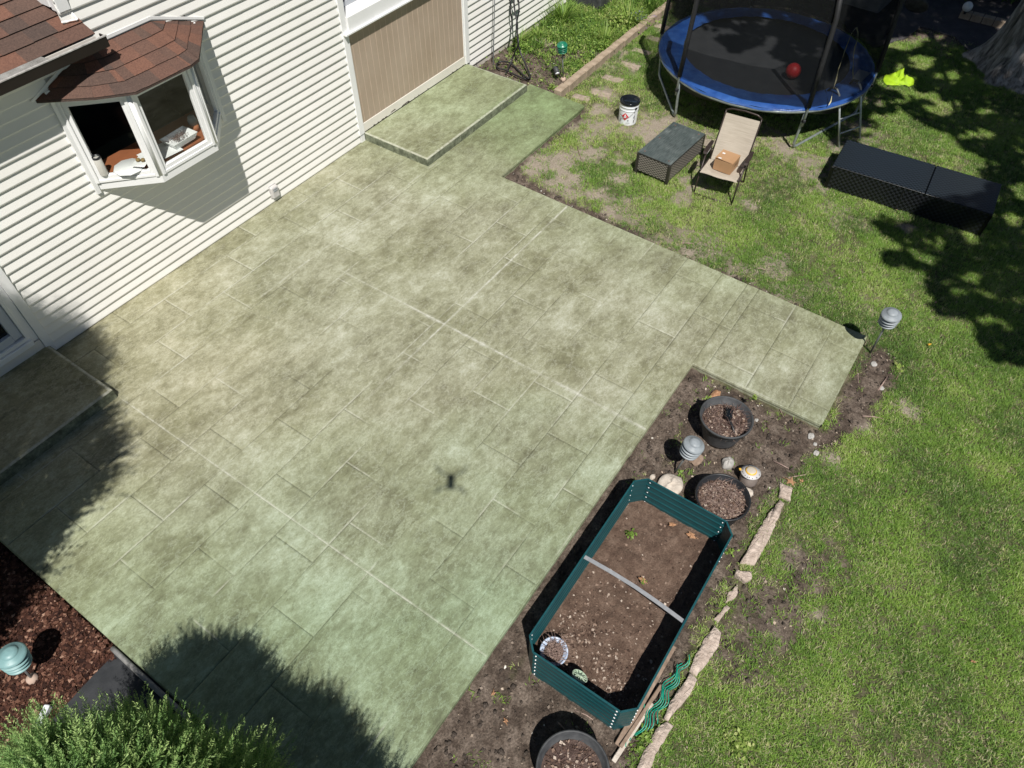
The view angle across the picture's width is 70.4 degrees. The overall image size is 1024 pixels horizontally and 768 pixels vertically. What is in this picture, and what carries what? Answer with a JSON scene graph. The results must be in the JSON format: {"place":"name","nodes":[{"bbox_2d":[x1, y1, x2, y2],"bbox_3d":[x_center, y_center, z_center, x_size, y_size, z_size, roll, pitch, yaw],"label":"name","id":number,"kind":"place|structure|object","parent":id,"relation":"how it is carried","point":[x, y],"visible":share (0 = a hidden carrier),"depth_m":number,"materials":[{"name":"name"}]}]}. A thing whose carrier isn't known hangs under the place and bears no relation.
{"place":"outdoors","nodes":[
{"label":"outdoors","id":0,"kind":"place"},
{"bbox_2d":[113,158,142,175],"bbox_3d":[-4.174,-2.373,7.911,0.335,0.014,0.330,28,56,21],"label":"cotton cloth","id":1,"kind":"object","parent":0,"point":[123,168],"visible":0.91,"depth_m":7.88,"materials":[{"name":"white fabric"}]},
{"bbox_2d":[0,84,866,767],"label":"patio","id":2,"kind":"structure","parent":0,"point":[292,478],"depth_m":7.73,"materials":[{"name":"concrete"}]},
{"bbox_2d":[0,2,1023,767],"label":"ground","id":3,"kind":"structure","parent":0,"point":[466,708],"depth_m":7.28,"materials":[{"name":"soil"}]},
{"bbox_2d":[0,642,38,684],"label":"path lamp","id":4,"kind":"object","parent":3,"relation":"on","point":[15,658],"visible":0.99,"depth_m":5.79,"materials":[{"name":"teal plastic"}]},
{"bbox_2d":[0,346,117,485],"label":"door step","id":5,"kind":"object","parent":3,"relation":"on","point":[50,396],"depth_m":7.73,"materials":[{"name":"concrete"}]},
{"bbox_2d":[0,542,118,757],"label":"mulch chips","id":6,"kind":"object","parent":3,"relation":"on","point":[10,694],"visible":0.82,"depth_m":6.30,"materials":[{"name":"wood"}]},
{"bbox_2d":[39,704,51,724],"bbox_3d":[-3.799,2.689,5.886,0.050,0.060,0.160,5,51,3],"label":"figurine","id":7,"kind":"object","parent":6,"relation":"on","point":[47,707],"visible":0.43,"depth_m":5.90,"materials":[{"name":"ceramic"}]},
{"bbox_2d":[51,649,214,764],"bbox_3d":[-3.104,2.873,5.782,1.336,0.036,0.940,28,56,21],"label":"landscape fabric","id":8,"kind":"object","parent":3,"relation":"on","point":[114,676],"visible":0.3,"depth_m":6.04,"materials":[{"name":"fabric"}]},
{"bbox_2d":[110,646,191,721],"bbox_3d":[-3.062,2.570,5.983,1.051,0.063,0.271,28,56,21],"label":"edging pipe","id":9,"kind":"object","parent":8,"relation":"on","point":[138,672],"visible":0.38,"depth_m":6.05,"materials":[{"name":"plastic"}]},
{"bbox_2d":[0,681,296,767],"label":"juniper","id":10,"kind":"object","parent":3,"relation":"on","point":[142,737],"visible":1,"depth_m":4.14,"materials":[{"name":"green plant"}]},
{"bbox_2d":[364,64,526,165],"bbox_3d":[-1.001,-4.319,11.659,1.238,0.264,2.655,28,56,21],"label":"door landing","id":11,"kind":"object","parent":3,"relation":"on","point":[430,126],"depth_m":11.44,"materials":[{"name":"concrete"}]},
{"bbox_2d":[505,39,531,57],"bbox_3d":[0.166,-6.149,13.155,0.517,0.213,0.598,-26,55,-20],"label":"leafy weed","id":12,"kind":"object","parent":3,"relation":"on","point":[522,45],"visible":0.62,"depth_m":13.10,"materials":[{"name":"green plant"}]},
{"bbox_2d":[511,27,533,43],"bbox_3d":[0.133,-6.407,13.308,0.614,0.276,0.621,28,56,21],"label":"tall grass clump","id":13,"kind":"object","parent":3,"relation":"on","point":[523,35],"visible":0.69,"depth_m":13.33,"materials":[{"name":"green plant"}]},
{"bbox_2d":[526,24,552,42],"bbox_3d":[0.498,-6.491,13.393,0.641,0.265,0.648,-13,52,-11],"label":"tall grass clump","id":14,"kind":"object","parent":3,"relation":"on","point":[538,32],"visible":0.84,"depth_m":13.44,"materials":[{"name":"green plant"}]},
{"bbox_2d":[554,83,568,96],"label":"edging block","id":15,"kind":"structure","parent":3,"relation":"on","point":[561,89],"depth_m":12.09,"materials":[{"name":"stone"}]},
{"bbox_2d":[557,41,567,81],"bbox_3d":[0.855,-5.411,12.232,0.177,0.775,0.177,22,65,17],"label":"path lamp","id":16,"kind":"object","parent":3,"relation":"on","point":[562,47],"visible":1,"depth_m":11.96,"materials":[{"name":"green plastic"}]},
{"bbox_2d":[543,0,585,23],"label":"tall grass clump","id":17,"kind":"object","parent":3,"relation":"on","point":[561,10],"visible":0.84,"depth_m":13.77,"materials":[{"name":"green plant"}]},
{"bbox_2d":[564,76,576,91],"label":"edging block","id":18,"kind":"structure","parent":3,"relation":"on","point":[571,81],"depth_m":12.24,"materials":[{"name":"stone"}]},
{"bbox_2d":[476,0,666,90],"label":"garden weeds","id":19,"kind":"object","parent":3,"relation":"on","point":[558,37],"visible":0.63,"depth_m":13.42,"materials":[{"name":"green plant"}]},
{"bbox_2d":[536,729,609,767],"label":"planter","id":20,"kind":"object","parent":3,"relation":"on","point":[569,748],"visible":1,"depth_m":5.52,"materials":[{"name":"grey plastic"}]},
{"bbox_2d":[572,70,585,84],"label":"edging block","id":21,"kind":"structure","parent":3,"relation":"on","point":[579,75],"depth_m":12.40,"materials":[{"name":"stone"}]},
{"bbox_2d":[572,93,589,101],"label":"stepping stone","id":22,"kind":"object","parent":3,"relation":"on","point":[579,96],"visible":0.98,"depth_m":12.12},
{"bbox_2d":[580,63,593,78],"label":"edging block","id":23,"kind":"structure","parent":3,"relation":"on","point":[587,68],"depth_m":12.54,"materials":[{"name":"beige concrete"}]},
{"bbox_2d":[567,0,612,10],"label":"clump","id":24,"kind":"object","parent":3,"relation":"on","point":[596,3],"visible":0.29,"depth_m":14.12,"materials":[{"name":"grey plant"}]},
{"bbox_2d":[589,57,601,72],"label":"edging block","id":25,"kind":"structure","parent":3,"relation":"on","point":[596,62],"depth_m":12.68,"materials":[{"name":"stone"}]},
{"bbox_2d":[584,38,615,59],"bbox_3d":[1.636,-6.094,13.117,0.723,0.160,0.794,-32,58,-24],"label":"leafy weed","id":26,"kind":"object","parent":3,"relation":"on","point":[602,45],"visible":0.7,"depth_m":13.10,"materials":[{"name":"green plant"}]},
{"bbox_2d":[589,88,611,98],"bbox_3d":[1.492,-4.886,12.245,0.398,0.080,0.195,22,54,17],"label":"stepping stone","id":27,"kind":"object","parent":3,"relation":"on","point":[605,94],"visible":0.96,"depth_m":12.20,"materials":[{"name":"stone"}]},
{"bbox_2d":[596,51,608,65],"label":"edging block","id":28,"kind":"structure","parent":3,"relation":"on","point":[603,56],"depth_m":12.83,"materials":[{"name":"beige concrete"}]},
{"bbox_2d":[585,19,633,45],"bbox_3d":[1.721,-6.420,13.283,0.966,0.337,0.888,-2,51,-2],"label":"tall grass clump","id":29,"kind":"object","parent":3,"relation":"on","point":[607,32],"visible":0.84,"depth_m":13.32,"materials":[{"name":"green plant"}]},
{"bbox_2d":[604,45,616,59],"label":"edging block","id":30,"kind":"structure","parent":3,"relation":"on","point":[611,50],"depth_m":12.97,"materials":[{"name":"beige concrete"}]},
{"bbox_2d":[602,74,623,82],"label":"stepping stone","id":31,"kind":"object","parent":3,"relation":"on","point":[615,79],"visible":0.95,"depth_m":12.52,"materials":[{"name":"stone"}]},
{"bbox_2d":[599,8,635,33],"bbox_3d":[1.990,-6.808,13.637,0.761,0.287,0.752,-28,56,-22],"label":"leafy weed","id":32,"kind":"object","parent":3,"relation":"on","point":[618,18],"visible":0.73,"depth_m":13.59,"materials":[{"name":"green plant"}]},
{"bbox_2d":[611,39,623,52],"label":"edging block","id":33,"kind":"structure","parent":3,"relation":"on","point":[618,43],"depth_m":13.13,"materials":[{"name":"stone"}]},
{"bbox_2d":[619,33,631,47],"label":"edging block","id":34,"kind":"structure","parent":3,"relation":"on","point":[625,37],"depth_m":13.26,"materials":[{"name":"stone"}]},
{"bbox_2d":[618,94,639,125],"bbox_3d":[1.857,-4.356,11.557,0.323,0.372,0.328,28,56,21],"label":"paint pail","id":35,"kind":"object","parent":3,"relation":"on","point":[629,108],"visible":1,"depth_m":11.46,"materials":[{"name":"white plastic"}]},
{"bbox_2d":[528,478,732,729],"bbox_3d":[1.048,1.861,6.361,1.001,0.547,1.979,28,56,21],"label":"raised bed","id":36,"kind":"object","parent":3,"relation":"on","point":[615,617],"visible":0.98,"depth_m":6.43,"materials":[{"name":"teal metal"}]},
{"bbox_2d":[536,627,573,666],"bbox_3d":[0.368,2.226,6.048,0.338,0.198,0.367,31,62,15],"label":"pot","id":37,"kind":"object","parent":36,"relation":"on","point":[554,650],"visible":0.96,"depth_m":6.01,"materials":[{"name":"white ceramic"}]},
{"bbox_2d":[571,669,587,684],"bbox_3d":[0.542,2.365,5.855,0.140,0.034,0.140,34,18,19],"label":"plant","id":38,"kind":"object","parent":36,"relation":"in","point":[579,676],"visible":0.95,"depth_m":5.86,"materials":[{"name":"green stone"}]},
{"bbox_2d":[624,528,636,539],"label":"seedling","id":39,"kind":"object","parent":36,"relation":"on","point":[631,533],"visible":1,"depth_m":6.83,"materials":[{"name":"green plant"}]},
{"bbox_2d":[621,61,640,70],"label":"stepping stone","id":40,"kind":"object","parent":3,"relation":"on","point":[634,67],"visible":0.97,"depth_m":12.81,"materials":[{"name":"stone"}]},
{"bbox_2d":[626,28,637,40],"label":"edging block","id":41,"kind":"structure","parent":3,"relation":"on","point":[633,32],"depth_m":13.42,"materials":[{"name":"stone"}]},
{"bbox_2d":[603,0,661,31],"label":"tall grass clump","id":42,"kind":"object","parent":3,"relation":"on","point":[633,17],"visible":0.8,"depth_m":13.72,"materials":[{"name":"green plant"}]},
{"bbox_2d":[612,703,653,762],"bbox_3d":[0.976,2.804,5.854,0.038,0.022,0.566,32,57,23],"label":"board","id":43,"kind":"object","parent":3,"relation":"on","point":[620,750],"visible":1,"depth_m":5.79,"materials":[{"name":"wood"}]},
{"bbox_2d":[633,23,645,35],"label":"edging block","id":44,"kind":"structure","parent":3,"relation":"on","point":[640,27],"depth_m":13.54,"materials":[{"name":"stone"}]},
{"bbox_2d":[619,6,660,32],"bbox_3d":[2.339,-7.004,13.829,0.865,0.256,1.027,-26,55,-20],"label":"violet patch","id":45,"kind":"object","parent":3,"relation":"on","point":[636,19],"visible":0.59,"depth_m":13.77,"materials":[{"name":"green plant"}]},
{"bbox_2d":[619,684,661,747],"bbox_3d":[1.057,2.703,5.921,0.030,0.020,0.619,32,55,23],"label":"board","id":46,"kind":"object","parent":3,"relation":"on","point":[638,719],"visible":1,"depth_m":5.90,"materials":[{"name":"wood"}]},
{"bbox_2d":[632,47,651,54],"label":"stepping stone","id":47,"kind":"object","parent":3,"relation":"on","point":[645,52],"visible":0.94,"depth_m":13.14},
{"bbox_2d":[615,645,675,746],"bbox_3d":[1.119,2.573,6.032,0.055,0.020,0.966,29,57,21],"label":"board","id":48,"kind":"object","parent":3,"relation":"on","point":[623,733],"visible":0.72,"depth_m":5.99,"materials":[{"name":"wood"}]},
{"bbox_2d":[639,17,651,29],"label":"edging block","id":49,"kind":"structure","parent":3,"relation":"on","point":[648,24],"depth_m":13.70,"materials":[{"name":"stone"}]},
{"bbox_2d":[626,0,665,14],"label":"tall grass clump","id":50,"kind":"object","parent":3,"relation":"on","point":[651,4],"visible":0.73,"depth_m":14.10,"materials":[{"name":"green plant"}]},
{"bbox_2d":[629,707,666,754],"bbox_3d":[1.075,2.822,5.836,0.333,0.066,0.492,28,56,21],"label":"leafy weed","id":51,"kind":"object","parent":3,"relation":"on","point":[643,736],"visible":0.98,"depth_m":5.82,"materials":[{"name":"green plant"}]},
{"bbox_2d":[629,672,675,740],"bbox_3d":[1.169,2.638,5.976,0.048,0.038,0.718,30,57,22],"label":"spiral stake","id":52,"kind":"object","parent":3,"relation":"on","point":[653,705],"visible":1,"depth_m":5.99,"materials":[{"name":"green plastic"}]},
{"bbox_2d":[647,12,658,24],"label":"edging block","id":53,"kind":"structure","parent":3,"relation":"on","point":[652,14],"depth_m":13.84,"materials":[{"name":"stone"}]},
{"bbox_2d":[637,722,672,767],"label":"edging stone","id":54,"kind":"object","parent":3,"relation":"on","point":[661,732],"visible":0.97,"depth_m":5.77,"materials":[{"name":"stone"}]},
{"bbox_2d":[635,663,677,735],"bbox_3d":[1.213,2.607,5.988,0.048,0.040,0.701,30,56,22],"label":"spiral stake","id":55,"kind":"object","parent":3,"relation":"on","point":[660,701],"visible":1,"depth_m":5.98,"materials":[{"name":"green plastic"}]},
{"bbox_2d":[653,6,664,19],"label":"edging block","id":56,"kind":"structure","parent":3,"relation":"on","point":[660,12],"depth_m":13.98,"materials":[{"name":"stone"}]},
{"bbox_2d":[428,49,894,767],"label":"soil crumbs","id":57,"kind":"object","parent":3,"relation":"on","point":[686,497],"visible":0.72,"depth_m":6.87,"materials":[{"name":"soil"}]},
{"bbox_2d":[644,663,682,731],"bbox_3d":[1.256,2.596,6.024,0.048,0.040,0.686,29,56,22],"label":"spiral stake","id":58,"kind":"object","parent":3,"relation":"on","point":[663,699],"visible":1,"depth_m":6.00,"materials":[{"name":"green plastic"}]},
{"bbox_2d":[434,92,895,767],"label":"soil clods","id":59,"kind":"object","parent":3,"relation":"on","point":[500,750],"visible":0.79,"depth_m":6.80,"materials":[{"name":"soil"}]},
{"bbox_2d":[650,660,688,728],"bbox_3d":[1.300,2.565,6.036,0.048,0.037,0.669,29,56,21],"label":"spiral stake","id":60,"kind":"object","parent":3,"relation":"on","point":[665,694],"visible":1,"depth_m":6.03,"materials":[{"name":"green plastic"}]},
{"bbox_2d":[634,122,705,184],"bbox_3d":[2.358,-3.446,10.825,0.561,0.352,1.051,31,57,23],"label":"wicker table","id":61,"kind":"object","parent":3,"relation":"on","point":[669,152],"visible":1,"depth_m":10.63,"materials":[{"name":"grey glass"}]},
{"bbox_2d":[657,473,682,493],"bbox_3d":[1.593,1.032,7.321,0.249,0.170,0.314,28,56,21],"label":"rock","id":62,"kind":"object","parent":3,"relation":"on","point":[672,482],"visible":0.62,"depth_m":7.28,"materials":[{"name":"stone"}]},
{"bbox_2d":[657,655,689,723],"bbox_3d":[1.344,2.534,6.048,0.049,0.040,0.653,28,56,21],"label":"spiral stake","id":63,"kind":"object","parent":3,"relation":"on","point":[672,688],"visible":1,"depth_m":6.06,"materials":[{"name":"green plastic"}]},
{"bbox_2d":[663,673,696,721],"bbox_3d":[1.392,2.627,6.047,0.099,0.113,0.467,34,58,25],"label":"edging stone","id":64,"kind":"object","parent":3,"relation":"on","point":[682,694],"visible":0.97,"depth_m":6.01,"materials":[{"name":"stone"}]},
{"bbox_2d":[674,435,704,472],"bbox_3d":[1.718,0.747,7.240,0.216,0.652,0.216,19,52,2],"label":"path lamp","id":65,"kind":"object","parent":3,"relation":"on","point":[692,447],"visible":0.99,"depth_m":7.01,"materials":[{"name":"grey plastic"}]},
{"bbox_2d":[689,454,703,465],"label":"rock","id":66,"kind":"object","parent":3,"relation":"on","point":[698,461],"visible":0.5,"depth_m":7.51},
{"bbox_2d":[688,626,720,676],"bbox_3d":[1.682,2.329,6.294,0.140,0.113,0.504,28,56,21],"label":"edging stone","id":67,"kind":"object","parent":3,"relation":"on","point":[707,649],"visible":0.94,"depth_m":6.25,"materials":[{"name":"stone"}]},
{"bbox_2d":[714,605,729,622],"bbox_3d":[1.879,2.073,6.516,0.047,0.098,0.194,37,59,26],"label":"edging stone","id":68,"kind":"object","parent":3,"relation":"on","point":[725,609],"visible":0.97,"depth_m":6.48,"materials":[{"name":"stone"}]},
{"bbox_2d":[695,473,751,525],"bbox_3d":[2.032,1.159,7.042,0.556,0.329,0.597,28,56,21],"label":"planter","id":69,"kind":"object","parent":3,"relation":"on","point":[726,497],"visible":0.91,"depth_m":6.99,"materials":[{"name":"black plastic"}]},
{"bbox_2d":[699,396,755,448],"bbox_3d":[2.235,0.424,7.625,0.566,0.367,0.579,28,56,21],"label":"planter","id":70,"kind":"object","parent":3,"relation":"on","point":[718,432],"visible":0.99,"depth_m":7.57,"materials":[{"name":"grey plastic"}]},
{"bbox_2d":[724,406,734,432],"bbox_3d":[2.254,0.365,7.525,0.101,0.084,0.300,3,51,2],"label":"fallen lamp","id":71,"kind":"object","parent":70,"relation":"on","point":[728,413],"visible":0.98,"depth_m":7.53,"materials":[{"name":"black plastic"}]},
{"bbox_2d":[721,457,733,469],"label":"rock","id":72,"kind":"object","parent":3,"relation":"on","point":[727,463],"visible":1,"depth_m":7.46,"materials":[{"name":"stone"}]},
{"bbox_2d":[693,108,762,204],"bbox_3d":[3.052,-3.208,10.215,0.662,0.998,0.829,28,56,21],"label":"folding chair","id":73,"kind":"object","parent":3,"relation":"on","point":[737,134],"visible":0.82,"depth_m":10.21,"materials":[{"name":"fabric"}]},
{"bbox_2d":[713,149,740,174],"bbox_3d":[3.019,-3.127,10.206,0.266,0.183,0.275,29,56,21],"label":"cardboard box","id":74,"kind":"object","parent":73,"relation":"on","point":[726,162],"visible":1,"depth_m":10.14,"materials":[{"name":"cardboard"}]},
{"bbox_2d":[725,585,737,602],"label":"edging stone","id":75,"kind":"object","parent":3,"relation":"on","point":[731,595],"visible":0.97,"depth_m":6.59,"materials":[{"name":"stone"}]},
{"bbox_2d":[734,569,751,583],"bbox_3d":[2.139,1.801,6.733,0.157,0.112,0.113,8,51,6],"label":"edging stone","id":76,"kind":"object","parent":3,"relation":"on","point":[744,577],"visible":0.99,"depth_m":6.70,"materials":[{"name":"stone"}]},
{"bbox_2d":[718,717,768,767],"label":"leafy weed","id":77,"kind":"object","parent":3,"relation":"on","point":[740,743],"visible":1,"depth_m":5.80,"materials":[{"name":"green plant"}]},
{"bbox_2d":[739,464,760,486],"bbox_3d":[2.396,0.923,7.342,0.216,0.173,0.200,25,49,24],"label":"wasp trap","id":78,"kind":"object","parent":3,"relation":"on","point":[750,475],"visible":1,"depth_m":7.29,"materials":[{"name":"plastic"}]},
{"bbox_2d":[740,500,783,565],"bbox_3d":[2.433,1.452,7.022,0.139,0.113,0.890,28,56,21],"label":"edging stone","id":79,"kind":"object","parent":3,"relation":"on","point":[754,551],"visible":0.95,"depth_m":6.94,"materials":[{"name":"stone"}]},
{"bbox_2d":[657,0,904,146],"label":"trampoline","id":80,"kind":"object","parent":3,"relation":"on","point":[805,57],"visible":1,"depth_m":10.51,"materials":[{"name":"fabric"}]},
{"bbox_2d":[838,96,861,147],"bbox_3d":[5.110,-4.165,11.142,0.476,0.820,0.609,-31,57,-23],"label":"ladder","id":81,"kind":"object","parent":80,"relation":"attached to","point":[859,113],"visible":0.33,"depth_m":11.14,"materials":[{"name":"metal"}]},
{"bbox_2d":[778,482,792,502],"bbox_3d":[2.740,1.102,7.313,0.139,0.113,0.195,17,52,13],"label":"edging stone","id":82,"kind":"object","parent":3,"relation":"on","point":[785,492],"visible":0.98,"depth_m":7.26,"materials":[{"name":"stone"}]},
{"bbox_2d":[560,41,1023,766],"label":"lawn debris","id":83,"kind":"object","parent":3,"relation":"on","point":[870,497],"visible":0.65,"depth_m":7.38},
{"bbox_2d":[869,307,901,353],"bbox_3d":[4.182,-0.566,8.230,0.216,0.822,0.216,33,66,24],"label":"path lamp","id":84,"kind":"object","parent":3,"relation":"on","point":[890,318],"visible":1,"depth_m":7.93,"materials":[{"name":"grey plastic"}]},
{"bbox_2d":[824,139,1001,236],"bbox_3d":[5.664,-2.816,10.314,2.142,0.376,0.797,25,55,19],"label":"wicker bench","id":85,"kind":"object","parent":3,"relation":"on","point":[960,200],"visible":1,"depth_m":10.12,"materials":[{"name":"wicker"}]},
{"bbox_2d":[958,10,972,19],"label":"border stone","id":86,"kind":"object","parent":3,"relation":"on","point":[967,15],"visible":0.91,"depth_m":13.99,"materials":[{"name":"stone"}]},
{"bbox_2d":[962,1,972,13],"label":"globe light","id":87,"kind":"object","parent":86,"relation":"on","point":[967,6],"visible":1,"depth_m":13.84,"materials":[{"name":"glass"}]},
{"bbox_2d":[969,12,984,22],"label":"border stone","id":88,"kind":"object","parent":3,"relation":"on","point":[976,17],"visible":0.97,"depth_m":13.92,"materials":[{"name":"stone"}]},
{"bbox_2d":[981,14,995,25],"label":"border stone","id":89,"kind":"object","parent":3,"relation":"on","point":[988,20],"visible":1,"depth_m":13.85,"materials":[{"name":"stone"}]},
{"bbox_2d":[962,0,1023,94],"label":"shade tree","id":90,"kind":"object","parent":3,"relation":"on","point":[997,58],"visible":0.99,"depth_m":12.36,"materials":[{"name":"brown plant"}]},
{"bbox_2d":[992,17,1006,27],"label":"border stone","id":91,"kind":"object","parent":3,"relation":"on","point":[998,22],"visible":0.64,"depth_m":13.77,"materials":[{"name":"stone"}]},
{"bbox_2d":[453,0,1023,767],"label":"lawn grass","id":92,"kind":"structure","parent":0,"point":[965,84],"depth_m":7.91,"materials":[{"name":"plant"}]},
{"bbox_2d":[883,68,913,85],"bbox_3d":[6.673,-5.332,12.503,0.520,0.180,0.466,3,51,2],"label":"crumpled cloth","id":93,"kind":"object","parent":92,"relation":"on","point":[896,78],"visible":1,"depth_m":12.46,"materials":[{"name":"fabric"}]},
{"bbox_2d":[889,0,1020,50],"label":"path","id":94,"kind":"structure","parent":0,"point":[945,20],"depth_m":13.98,"materials":[{"name":"concrete"}]},
{"label":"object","id":95,"kind":"structure","parent":0,"visible":0},
{"bbox_2d":[0,0,565,376],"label":"house","id":96,"kind":"structure","parent":95,"relation":"on","point":[285,96],"depth_m":8.54,"materials":[{"name":"beige plastic"}]},
{"bbox_2d":[0,286,37,366],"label":"door","id":97,"kind":"structure","parent":96,"relation":"in","point":[16,335],"depth_m":7.86,"materials":[{"name":"white glass"}]},
{"bbox_2d":[0,339,44,376],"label":"door base","id":98,"kind":"structure","parent":96,"relation":"in","point":[38,345],"depth_m":8.06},
{"bbox_2d":[91,154,107,176],"bbox_3d":[-4.392,-2.330,7.740,0.086,0.225,0.086,28,56,21],"label":"tumbler","id":99,"kind":"object","parent":96,"relation":"on","point":[99,164],"visible":1,"depth_m":7.70,"materials":[{"name":"white plastic"}]},
{"bbox_2d":[30,16,226,194],"bbox_3d":[-3.851,-3.009,7.793,0.768,1.412,2.120,28,56,21],"label":"bay window","id":100,"kind":"structure","parent":96,"relation":"in","point":[138,60],"depth_m":7.52,"materials":[{"name":"white wood"}]},
{"bbox_2d":[137,142,182,158],"bbox_3d":[-3.897,-2.562,8.039,0.300,0.014,0.400,33,58,24],"label":"cutting board","id":101,"kind":"object","parent":96,"relation":"on","point":[166,151],"visible":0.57,"depth_m":8.06,"materials":[{"name":"white plastic"}]},
{"bbox_2d":[131,156,146,166],"bbox_3d":[-4.032,-2.419,7.902,0.150,0.012,0.200,5,51,3],"label":"plate","id":102,"kind":"object","parent":101,"relation":"on","point":[139,164],"visible":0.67,"depth_m":7.87,"materials":[{"name":"white ceramic"}]},
{"bbox_2d":[159,126,196,148],"bbox_3d":[-3.731,-2.754,8.143,0.240,0.070,0.340,26,55,19],"label":"square dish","id":103,"kind":"object","parent":101,"relation":"on","point":[175,144],"visible":1,"depth_m":8.15,"materials":[{"name":"white ceramic"}]},
{"bbox_2d":[163,130,188,141],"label":"dried stems","id":104,"kind":"object","parent":103,"relation":"in","point":[179,135],"visible":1,"depth_m":8.12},
{"bbox_2d":[187,114,199,132],"bbox_3d":[-3.651,-2.983,8.313,0.104,0.180,0.104,28,56,21],"label":"storage jar","id":105,"kind":"object","parent":96,"relation":"on","point":[192,121],"visible":0.96,"depth_m":8.27,"materials":[{"name":"glass"}]},
{"bbox_2d":[268,183,279,198],"bbox_3d":[-3.287,-2.666,10.050,0.069,0.200,0.135,28,56,21],"label":"outlet cover","id":106,"kind":"object","parent":96,"relation":"attached to","point":[274,191],"visible":1,"depth_m":10.02,"materials":[{"name":"grey plastic"}]},
{"bbox_2d":[493,0,494,64],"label":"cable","id":107,"kind":"object","parent":96,"relation":"attached to","point":[493,35],"visible":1,"depth_m":12.68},
{"bbox_3d":[0.056,-6.765,12.571,0.182,0.200,0.228,28,56,21],"label":"hose reel","id":108,"kind":"object","parent":96,"relation":"attached to","visible":0},
{"bbox_2d":[496,0,530,79],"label":"garden hose","id":109,"kind":"object","parent":108,"relation":"hanging from","point":[514,66],"visible":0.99,"depth_m":12.61,"materials":[{"name":"rubber"}]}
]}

